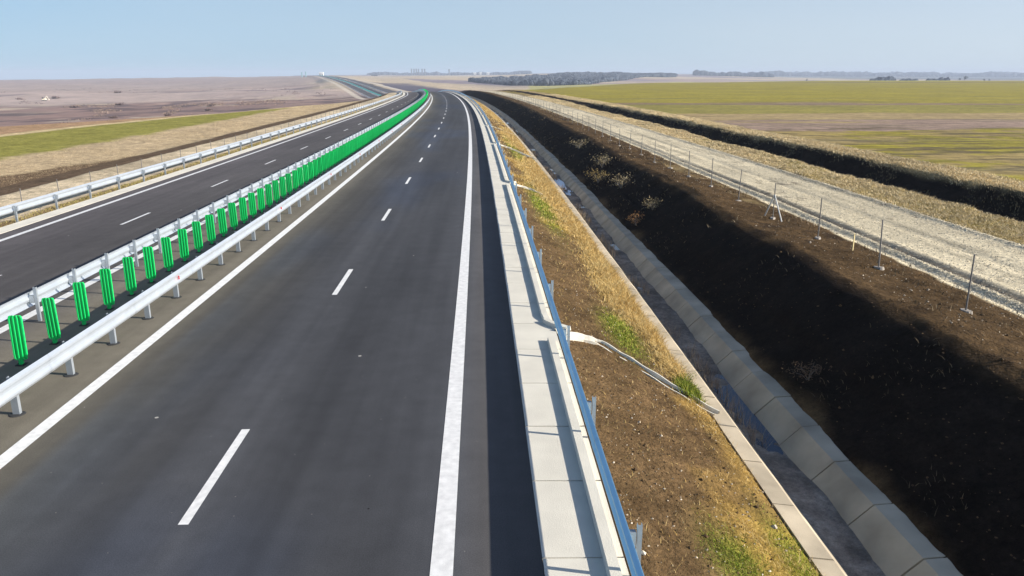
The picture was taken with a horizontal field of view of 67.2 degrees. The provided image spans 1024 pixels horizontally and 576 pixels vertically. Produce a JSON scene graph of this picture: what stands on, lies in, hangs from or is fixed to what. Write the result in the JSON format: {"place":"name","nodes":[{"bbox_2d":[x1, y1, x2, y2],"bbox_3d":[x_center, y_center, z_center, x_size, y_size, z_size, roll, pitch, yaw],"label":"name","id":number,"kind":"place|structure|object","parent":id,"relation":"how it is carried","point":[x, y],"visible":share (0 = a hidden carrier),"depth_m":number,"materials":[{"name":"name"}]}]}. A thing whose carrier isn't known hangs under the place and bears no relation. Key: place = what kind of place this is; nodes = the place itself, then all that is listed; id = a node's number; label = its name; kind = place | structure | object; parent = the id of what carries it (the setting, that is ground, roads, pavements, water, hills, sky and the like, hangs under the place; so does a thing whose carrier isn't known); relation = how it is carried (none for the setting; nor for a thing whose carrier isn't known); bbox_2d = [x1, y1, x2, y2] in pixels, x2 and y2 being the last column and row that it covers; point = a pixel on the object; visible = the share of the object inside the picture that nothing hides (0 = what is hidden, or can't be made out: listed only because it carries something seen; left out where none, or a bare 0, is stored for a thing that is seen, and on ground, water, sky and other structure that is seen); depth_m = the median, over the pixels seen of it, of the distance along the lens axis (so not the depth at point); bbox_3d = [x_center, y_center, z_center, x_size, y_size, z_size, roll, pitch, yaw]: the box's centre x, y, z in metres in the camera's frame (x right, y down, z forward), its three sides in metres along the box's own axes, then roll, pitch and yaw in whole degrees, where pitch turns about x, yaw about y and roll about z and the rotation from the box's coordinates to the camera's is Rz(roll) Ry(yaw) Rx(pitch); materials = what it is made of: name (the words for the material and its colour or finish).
{"place":"outdoors","nodes":[
{"label":"outdoors","id":0,"kind":"place"},
{"bbox_2d":[0,103,382,226],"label":"verge grass","id":1,"kind":"structure","parent":0,"point":[153,176],"depth_m":70.34,"materials":[{"name":"beige plant"}]},
{"bbox_2d":[0,75,543,575],"bbox_3d":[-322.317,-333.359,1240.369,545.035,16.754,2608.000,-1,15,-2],"label":"road","id":2,"kind":"structure","parent":0,"point":[324,381],"depth_m":15.95,"materials":[{"name":"grey asphalt"}]},
{"bbox_2d":[7,315,27,365],"bbox_3d":[-10.934,1.161,17.063,0.300,1.140,0.200,0,15,-3],"label":"anti glare panel","id":3,"kind":"object","parent":2,"relation":"on","point":[18,339],"visible":1,"depth_m":17.07,"materials":[{"name":"plastic"}]},
{"bbox_2d":[41,298,60,344],"bbox_3d":[-11.007,0.787,18.421,0.300,1.140,0.200,-1,16,1],"label":"anti glare panel","id":4,"kind":"object","parent":2,"relation":"on","point":[51,319],"visible":1,"depth_m":18.42,"materials":[{"name":"plastic"}]},
{"bbox_2d":[72,282,89,325],"bbox_3d":[-11.059,0.408,19.795,0.300,1.140,0.200,-1,15,-3],"label":"anti glare panel","id":5,"kind":"object","parent":2,"relation":"on","point":[81,302],"visible":1,"depth_m":19.80,"materials":[{"name":"plastic"}]},
{"bbox_2d":[99,269,114,309],"bbox_3d":[-11.113,0.032,21.159,0.300,1.140,0.200,0,15,-1],"label":"anti glare panel","id":6,"kind":"object","parent":2,"relation":"on","point":[107,288],"visible":1,"depth_m":21.16,"materials":[{"name":"plastic"}]},
{"bbox_2d":[122,257,136,295],"bbox_3d":[-11.173,-0.344,22.525,0.300,1.140,0.200,0,16,-1],"label":"anti glare panel","id":7,"kind":"object","parent":2,"relation":"on","point":[129,275],"visible":1,"depth_m":22.52,"materials":[{"name":"plastic"}]},
{"bbox_2d":[143,247,155,282],"bbox_3d":[-11.232,-0.719,23.886,0.300,1.140,0.200,-1,16,-5],"label":"anti glare panel","id":8,"kind":"object","parent":2,"relation":"on","point":[149,263],"visible":1,"depth_m":23.89,"materials":[{"name":"plastic"}]},
{"bbox_2d":[161,237,172,271],"bbox_3d":[-11.301,-1.099,25.265,0.300,1.140,0.200,-1,15,-2],"label":"anti glare panel","id":9,"kind":"object","parent":2,"relation":"on","point":[167,253],"visible":1,"depth_m":25.27,"materials":[{"name":"plastic"}]},
{"bbox_2d":[177,229,188,261],"bbox_3d":[-11.353,-1.475,26.630,0.300,1.140,0.200,0,15,-3],"label":"anti glare panel","id":10,"kind":"object","parent":2,"relation":"on","point":[183,244],"visible":1,"depth_m":26.63,"materials":[{"name":"plastic"}]},
{"bbox_2d":[192,221,202,252],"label":"anti glare panel","id":11,"kind":"object","parent":2,"relation":"on","point":[197,235],"visible":1,"depth_m":28.00,"materials":[{"name":"plastic"}]},
{"bbox_2d":[0,92,404,233],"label":"gutter","id":12,"kind":"object","parent":2,"relation":"on","point":[13,226],"visible":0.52,"depth_m":47.63,"materials":[{"name":"concrete"}]},
{"bbox_2d":[205,215,215,244],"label":"anti glare panel","id":13,"kind":"object","parent":2,"relation":"on","point":[210,228],"visible":1,"depth_m":29.36,"materials":[{"name":"plastic"}]},
{"bbox_2d":[0,75,425,321],"bbox_3d":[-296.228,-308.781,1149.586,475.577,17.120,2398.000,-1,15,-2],"label":"guardrail","id":14,"kind":"object","parent":2,"relation":"on","point":[34,296],"visible":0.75,"depth_m":26.53,"materials":[{"name":"metal"}]},
{"bbox_2d":[0,82,430,417],"bbox_3d":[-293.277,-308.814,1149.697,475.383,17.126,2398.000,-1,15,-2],"label":"guardrail","id":15,"kind":"object","parent":2,"relation":"on","point":[12,388],"visible":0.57,"depth_m":20.25,"materials":[{"name":"metal"}]},
{"bbox_2d":[217,208,226,236],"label":"anti glare panel","id":16,"kind":"object","parent":2,"relation":"on","point":[222,221],"visible":1,"depth_m":30.73,"materials":[{"name":"plastic"}]},
{"bbox_2d":[228,203,237,229],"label":"anti glare panel","id":17,"kind":"object","parent":2,"relation":"on","point":[232,215],"visible":1,"depth_m":32.10,"materials":[{"name":"plastic"}]},
{"bbox_2d":[239,197,247,223],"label":"anti glare panel","id":18,"kind":"object","parent":2,"relation":"on","point":[243,210],"visible":1,"depth_m":33.47,"materials":[{"name":"plastic"}]},
{"bbox_2d":[248,193,256,217],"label":"anti glare panel","id":19,"kind":"object","parent":2,"relation":"on","point":[252,203],"visible":1,"depth_m":34.84,"materials":[{"name":"plastic"}]},
{"bbox_2d":[257,188,264,212],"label":"anti glare panel","id":20,"kind":"object","parent":2,"relation":"on","point":[260,196],"visible":1,"depth_m":36.20,"materials":[{"name":"plastic"}]},
{"bbox_2d":[265,184,272,207],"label":"anti glare panel","id":21,"kind":"object","parent":2,"relation":"on","point":[268,192],"visible":1,"depth_m":37.57,"materials":[{"name":"plastic"}]},
{"bbox_2d":[272,180,279,202],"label":"anti glare panel","id":22,"kind":"object","parent":2,"relation":"on","point":[275,185],"visible":1,"depth_m":38.93,"materials":[{"name":"plastic"}]},
{"bbox_2d":[279,177,285,198],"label":"anti glare panel","id":23,"kind":"object","parent":2,"relation":"on","point":[282,186],"visible":1,"depth_m":40.31,"materials":[{"name":"plastic"}]},
{"bbox_2d":[285,173,291,194],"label":"anti glare panel","id":24,"kind":"object","parent":2,"relation":"on","point":[288,182],"visible":1,"depth_m":41.66,"materials":[{"name":"plastic"}]},
{"bbox_2d":[292,170,297,190],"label":"anti glare panel","id":25,"kind":"object","parent":2,"relation":"on","point":[295,178],"visible":1,"depth_m":43.03,"materials":[{"name":"plastic"}]},
{"bbox_2d":[297,167,303,186],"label":"anti glare panel","id":26,"kind":"object","parent":2,"relation":"on","point":[300,177],"visible":0.98,"depth_m":44.42,"materials":[{"name":"plastic"}]},
{"bbox_2d":[303,165,308,183],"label":"anti glare panel","id":27,"kind":"object","parent":2,"relation":"on","point":[305,174],"visible":0.99,"depth_m":45.78,"materials":[{"name":"plastic"}]},
{"bbox_2d":[308,162,313,180],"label":"anti glare panel","id":28,"kind":"object","parent":2,"relation":"on","point":[310,170],"visible":0.96,"depth_m":47.14,"materials":[{"name":"plastic"}]},
{"bbox_2d":[313,160,317,177],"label":"anti glare panel","id":29,"kind":"object","parent":2,"relation":"on","point":[315,167],"visible":0.97,"depth_m":48.52,"materials":[{"name":"plastic"}]},
{"bbox_2d":[317,157,321,174],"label":"anti glare panel","id":30,"kind":"object","parent":2,"relation":"on","point":[319,159],"visible":0.97,"depth_m":49.87,"materials":[{"name":"plastic"}]},
{"bbox_2d":[321,155,326,172],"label":"anti glare panel","id":31,"kind":"object","parent":2,"relation":"on","point":[324,168],"visible":0.97,"depth_m":51.24,"materials":[{"name":"plastic"}]},
{"bbox_2d":[325,153,329,169],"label":"anti glare panel","id":32,"kind":"object","parent":2,"relation":"on","point":[327,160],"visible":0.95,"depth_m":52.62,"materials":[{"name":"plastic"}]},
{"bbox_2d":[329,151,333,167],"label":"anti glare panel","id":33,"kind":"object","parent":2,"relation":"on","point":[331,159],"visible":0.94,"depth_m":54.01,"materials":[{"name":"plastic"}]},
{"bbox_2d":[333,149,336,164],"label":"anti glare panel","id":34,"kind":"object","parent":2,"relation":"on","point":[335,155],"visible":0.88,"depth_m":55.34,"materials":[{"name":"plastic"}]},
{"bbox_2d":[336,147,340,162],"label":"anti glare panel","id":35,"kind":"object","parent":2,"relation":"on","point":[338,155],"visible":0.9,"depth_m":56.74,"materials":[{"name":"plastic"}]},
{"bbox_2d":[339,146,343,160],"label":"anti glare panel","id":36,"kind":"object","parent":2,"relation":"on","point":[341,152],"visible":0.83,"depth_m":58.09,"materials":[{"name":"plastic"}]},
{"bbox_2d":[342,144,346,158],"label":"anti glare panel","id":37,"kind":"object","parent":2,"relation":"on","point":[345,150],"visible":0.88,"depth_m":59.45,"materials":[{"name":"plastic"}]},
{"bbox_2d":[345,143,349,156],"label":"anti glare panel","id":38,"kind":"object","parent":2,"relation":"on","point":[347,147],"visible":0.79,"depth_m":60.84,"materials":[{"name":"plastic"}]},
{"bbox_2d":[348,141,351,155],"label":"anti glare panel","id":39,"kind":"object","parent":2,"relation":"on","point":[350,146],"visible":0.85,"depth_m":62.17,"materials":[{"name":"plastic"}]},
{"bbox_2d":[351,140,354,153],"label":"anti glare panel","id":40,"kind":"object","parent":2,"relation":"on","point":[353,147],"visible":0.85,"depth_m":63.56,"materials":[{"name":"plastic"}]},
{"bbox_2d":[353,138,356,151],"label":"anti glare panel","id":41,"kind":"object","parent":2,"relation":"on","point":[355,141],"visible":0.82,"depth_m":64.91,"materials":[{"name":"plastic"}]},
{"bbox_2d":[356,137,359,150],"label":"anti glare panel","id":42,"kind":"object","parent":2,"relation":"on","point":[358,145],"visible":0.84,"depth_m":66.31,"materials":[{"name":"plastic"}]},
{"bbox_2d":[358,136,361,148],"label":"anti glare panel","id":43,"kind":"object","parent":2,"relation":"on","point":[360,139],"visible":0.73,"depth_m":67.62,"materials":[{"name":"plastic"}]},
{"bbox_2d":[319,75,422,95],"bbox_3d":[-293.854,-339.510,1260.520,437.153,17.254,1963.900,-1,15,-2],"label":"anti glare panel","id":44,"kind":"object","parent":2,"relation":"on","point":[358,86],"visible":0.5,"depth_m":873.71,"materials":[{"name":"teal plastic"}]},
{"bbox_2d":[451,92,628,575],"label":"gutter","id":45,"kind":"object","parent":2,"relation":"on","point":[569,544],"visible":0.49,"depth_m":14.09,"materials":[{"name":"concrete"}]},
{"bbox_2d":[453,92,621,575],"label":"kerb","id":46,"kind":"structure","parent":45,"relation":"on","point":[609,556],"depth_m":13.85,"materials":[{"name":"concrete"}]},
{"bbox_2d":[0,90,1023,575],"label":"ground","id":47,"kind":"structure","parent":0,"point":[924,446],"depth_m":19.71,"materials":[{"name":"soil"}]},
{"bbox_2d":[0,75,401,221],"bbox_3d":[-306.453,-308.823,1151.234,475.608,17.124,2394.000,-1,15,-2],"label":"guardrail","id":48,"kind":"object","parent":47,"relation":"on","point":[25,204],"visible":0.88,"depth_m":50.11,"materials":[{"name":"metal"}]},
{"bbox_2d":[325,75,643,575],"bbox_3d":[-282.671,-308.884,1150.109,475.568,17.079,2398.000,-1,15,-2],"label":"guardrail","id":49,"kind":"object","parent":47,"relation":"on","point":[630,539],"visible":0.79,"depth_m":13.26,"materials":[{"name":"metal"}]},
{"bbox_2d":[496,143,533,158],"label":"drain chute","id":50,"kind":"object","parent":47,"relation":"on","point":[517,151],"visible":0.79,"depth_m":72.50,"materials":[{"name":"concrete"}]},
{"bbox_2d":[570,139,589,148],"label":"dry shrub","id":51,"kind":"object","parent":47,"relation":"on","point":[580,145],"visible":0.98,"depth_m":69.45,"materials":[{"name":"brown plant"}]},
{"bbox_2d":[583,170,608,182],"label":"dry shrub","id":52,"kind":"object","parent":47,"relation":"on","point":[596,177],"visible":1,"depth_m":52.17,"materials":[{"name":"brown plant"}]},
{"bbox_2d":[590,152,611,167],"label":"dry shrub","id":53,"kind":"object","parent":47,"relation":"on","point":[603,157],"visible":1,"depth_m":55.84,"materials":[{"name":"beige plant"}]},
{"bbox_2d":[603,173,634,188],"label":"dry shrub","id":54,"kind":"object","parent":47,"relation":"on","point":[626,177],"visible":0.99,"depth_m":47.25,"materials":[{"name":"brown plant"}]},
{"bbox_2d":[625,213,644,225],"bbox_3d":[6.123,-3.467,38.346,0.998,0.782,0.939,-1,15,-2],"label":"dry shrub","id":55,"kind":"object","parent":47,"relation":"on","point":[633,219],"visible":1,"depth_m":38.34,"materials":[{"name":"brown plant"}]},
{"bbox_2d":[554,328,719,416],"bbox_3d":[3.044,1.901,18.740,4.406,1.258,1.100,10,18,33],"label":"drain chute","id":56,"kind":"object","parent":47,"relation":"on","point":[577,336],"visible":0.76,"depth_m":18.94,"materials":[{"name":"concrete"}]},
{"bbox_2d":[465,96,826,575],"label":"dry grass","id":57,"kind":"structure","parent":47,"relation":"on","point":[610,285],"depth_m":26.59,"materials":[{"name":"beige plant"}]},
{"bbox_2d":[642,197,662,209],"bbox_3d":[7.208,-4.365,39.564,1.132,0.857,1.639,3,16,12],"label":"dry shrub","id":58,"kind":"object","parent":47,"relation":"on","point":[650,205],"visible":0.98,"depth_m":39.57,"materials":[{"name":"brown plant"}]},
{"bbox_2d":[502,134,819,575],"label":"green grass","id":59,"kind":"structure","parent":47,"relation":"on","point":[690,387],"depth_m":17.69,"materials":[{"name":"green plant"}]},
{"bbox_2d":[678,370,696,381],"bbox_3d":[4.272,2.202,18.785,0.493,0.485,0.510,-1,15,-2],"label":"dry shrub","id":60,"kind":"object","parent":47,"relation":"on","point":[690,374],"visible":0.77,"depth_m":18.73,"materials":[{"name":"beige plant"}]},
{"bbox_2d":[467,95,962,575],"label":"drainage channel","id":61,"kind":"object","parent":47,"relation":"on","point":[894,541],"visible":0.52,"depth_m":16.70,"materials":[{"name":"concrete"}]},
{"bbox_2d":[509,182,572,208],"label":"drain chute","id":62,"kind":"object","parent":61,"relation":"on","point":[525,187],"visible":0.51,"depth_m":46.27,"materials":[{"name":"concrete"}]},
{"bbox_2d":[554,179,567,191],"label":"puddle","id":63,"kind":"object","parent":61,"relation":"on","point":[559,182],"visible":0.71,"depth_m":57.78,"materials":[{"name":"liquid"}]},
{"bbox_2d":[493,111,782,454],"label":"water","id":64,"kind":"structure","parent":61,"relation":"in","point":[771,447],"depth_m":18.62,"materials":[{"name":"liquid"}]},
{"bbox_2d":[512,126,771,449],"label":"channel weeds","id":65,"kind":"object","parent":61,"relation":"on","point":[615,252],"visible":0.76,"depth_m":21.53,"materials":[{"name":"beige plant"}]},
{"bbox_2d":[489,108,885,575],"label":"silt","id":66,"kind":"object","parent":61,"relation":"on","point":[827,522],"visible":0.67,"depth_m":16.00,"materials":[{"name":"soil"}]},
{"bbox_2d":[736,170,741,200],"bbox_3d":[10.803,-4.825,36.538,0.363,1.560,0.276,-2,16,-14],"label":"fence post","id":67,"kind":"object","parent":47,"relation":"on","point":[739,187],"visible":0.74,"depth_m":36.55,"materials":[{"name":"metal"}]},
{"bbox_2d":[496,99,1022,515],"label":"bank weeds","id":68,"kind":"object","parent":47,"relation":"on","point":[752,220],"visible":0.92,"depth_m":33.91,"materials":[{"name":"brown plant"}]},
{"bbox_2d":[515,130,1019,575],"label":"soil stones","id":69,"kind":"object","parent":47,"relation":"on","point":[643,553],"visible":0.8,"depth_m":15.30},
{"bbox_2d":[512,134,1023,574],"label":"soil clods","id":70,"kind":"object","parent":47,"relation":"on","point":[724,468],"visible":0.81,"depth_m":15.82,"materials":[{"name":"soil"}]},
{"bbox_2d":[764,183,781,221],"bbox_3d":[10.987,-3.593,32.282,0.301,1.615,1.173,-3,16,-11],"label":"fence post","id":71,"kind":"object","parent":47,"relation":"on","point":[774,198],"visible":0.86,"depth_m":32.27,"materials":[{"name":"metal"}]},
{"bbox_2d":[527,94,1023,244],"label":"tall dry grass","id":72,"kind":"structure","parent":47,"relation":"on","point":[919,166],"depth_m":50.09,"materials":[{"name":"beige plant"}]},
{"bbox_2d":[583,102,1023,220],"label":"ditch weeds","id":73,"kind":"object","parent":47,"relation":"on","point":[736,133],"visible":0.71,"depth_m":61.74,"materials":[{"name":"brown plant"}]},
{"bbox_2d":[782,361,831,382],"bbox_3d":[7.186,1.992,18.726,1.141,0.565,1.079,9,18,31],"label":"dry shrub","id":74,"kind":"object","parent":47,"relation":"on","point":[815,370],"visible":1,"depth_m":18.66,"materials":[{"name":"brown plant"}]},
{"bbox_2d":[815,198,821,239],"bbox_3d":[11.151,-2.493,27.951,0.276,1.560,0.363,11,22,34],"label":"fence post","id":75,"kind":"object","parent":47,"relation":"on","point":[818,237],"visible":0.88,"depth_m":28.00,"materials":[{"name":"metal"}]},
{"bbox_2d":[873,220,884,269],"bbox_3d":[11.353,-1.317,23.746,0.276,1.560,0.363,-5,13,-17],"label":"fence post","id":76,"kind":"object","parent":47,"relation":"on","point":[880,268],"visible":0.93,"depth_m":23.76,"materials":[{"name":"metal"}]},
{"bbox_2d":[960,254,974,313],"bbox_3d":[11.546,-0.088,19.440,0.276,1.560,0.363,0,15,3],"label":"fence post","id":77,"kind":"object","parent":47,"relation":"on","point":[966,310],"visible":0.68,"depth_m":19.48,"materials":[{"name":"metal"}]},
{"bbox_2d":[0,73,1023,126],"bbox_3d":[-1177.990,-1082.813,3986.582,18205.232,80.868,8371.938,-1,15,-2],"label":"hills","id":78,"kind":"structure","parent":0,"point":[143,101],"depth_m":961.24,"materials":[{"name":"brown soil"}]},
{"bbox_2d":[63,99,285,122],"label":"scrub","id":79,"kind":"object","parent":78,"relation":"on","point":[221,103],"visible":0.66,"depth_m":533.93,"materials":[{"name":"plant"}]},
{"bbox_2d":[367,70,531,74],"bbox_3d":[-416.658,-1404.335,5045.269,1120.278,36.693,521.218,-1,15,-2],"label":"woodland","id":80,"kind":"object","parent":78,"relation":"on","point":[458,73],"visible":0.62,"depth_m":4821.10,"materials":[{"name":"plant"}]},
{"bbox_2d":[468,71,677,85],"bbox_3d":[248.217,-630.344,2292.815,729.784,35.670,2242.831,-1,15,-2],"label":"woodland","id":81,"kind":"object","parent":78,"relation":"on","point":[572,78],"visible":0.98,"depth_m":1716.38,"materials":[{"name":"grey plant"}]},
{"bbox_2d":[693,70,773,76],"bbox_3d":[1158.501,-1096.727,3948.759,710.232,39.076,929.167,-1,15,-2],"label":"woodland","id":82,"kind":"object","parent":78,"relation":"on","point":[730,73],"visible":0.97,"depth_m":3519.97,"materials":[{"name":"grey plant"}]},
{"bbox_2d":[766,70,1023,76],"bbox_3d":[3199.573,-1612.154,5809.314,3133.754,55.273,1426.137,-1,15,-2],"label":"woodland","id":83,"kind":"object","parent":78,"relation":"on","point":[906,74],"visible":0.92,"depth_m":5159.47,"materials":[{"name":"grey plant"}]},
{"bbox_2d":[869,76,949,80],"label":"woodland","id":84,"kind":"object","parent":78,"relation":"on","point":[889,78],"visible":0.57,"depth_m":1485.71,"materials":[{"name":"grey plant"}]},
{"bbox_2d":[0,0,1023,79],"label":"sky","id":85,"kind":"structure","parent":0,"point":[40,39],"materials":[{"name":"blue"}]},
{"bbox_2d":[376,81,1023,182],"bbox_3d":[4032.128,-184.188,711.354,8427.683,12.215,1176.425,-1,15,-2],"label":"field","id":86,"kind":"structure","parent":0,"point":[974,125],"depth_m":127.82,"materials":[{"name":"green plant"}]},
{"bbox_2d":[484,91,1023,315],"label":"gravel road","id":87,"kind":"structure","parent":0,"point":[945,242],"depth_m":33.42,"materials":[{"name":"beige gravel"}]}
]}

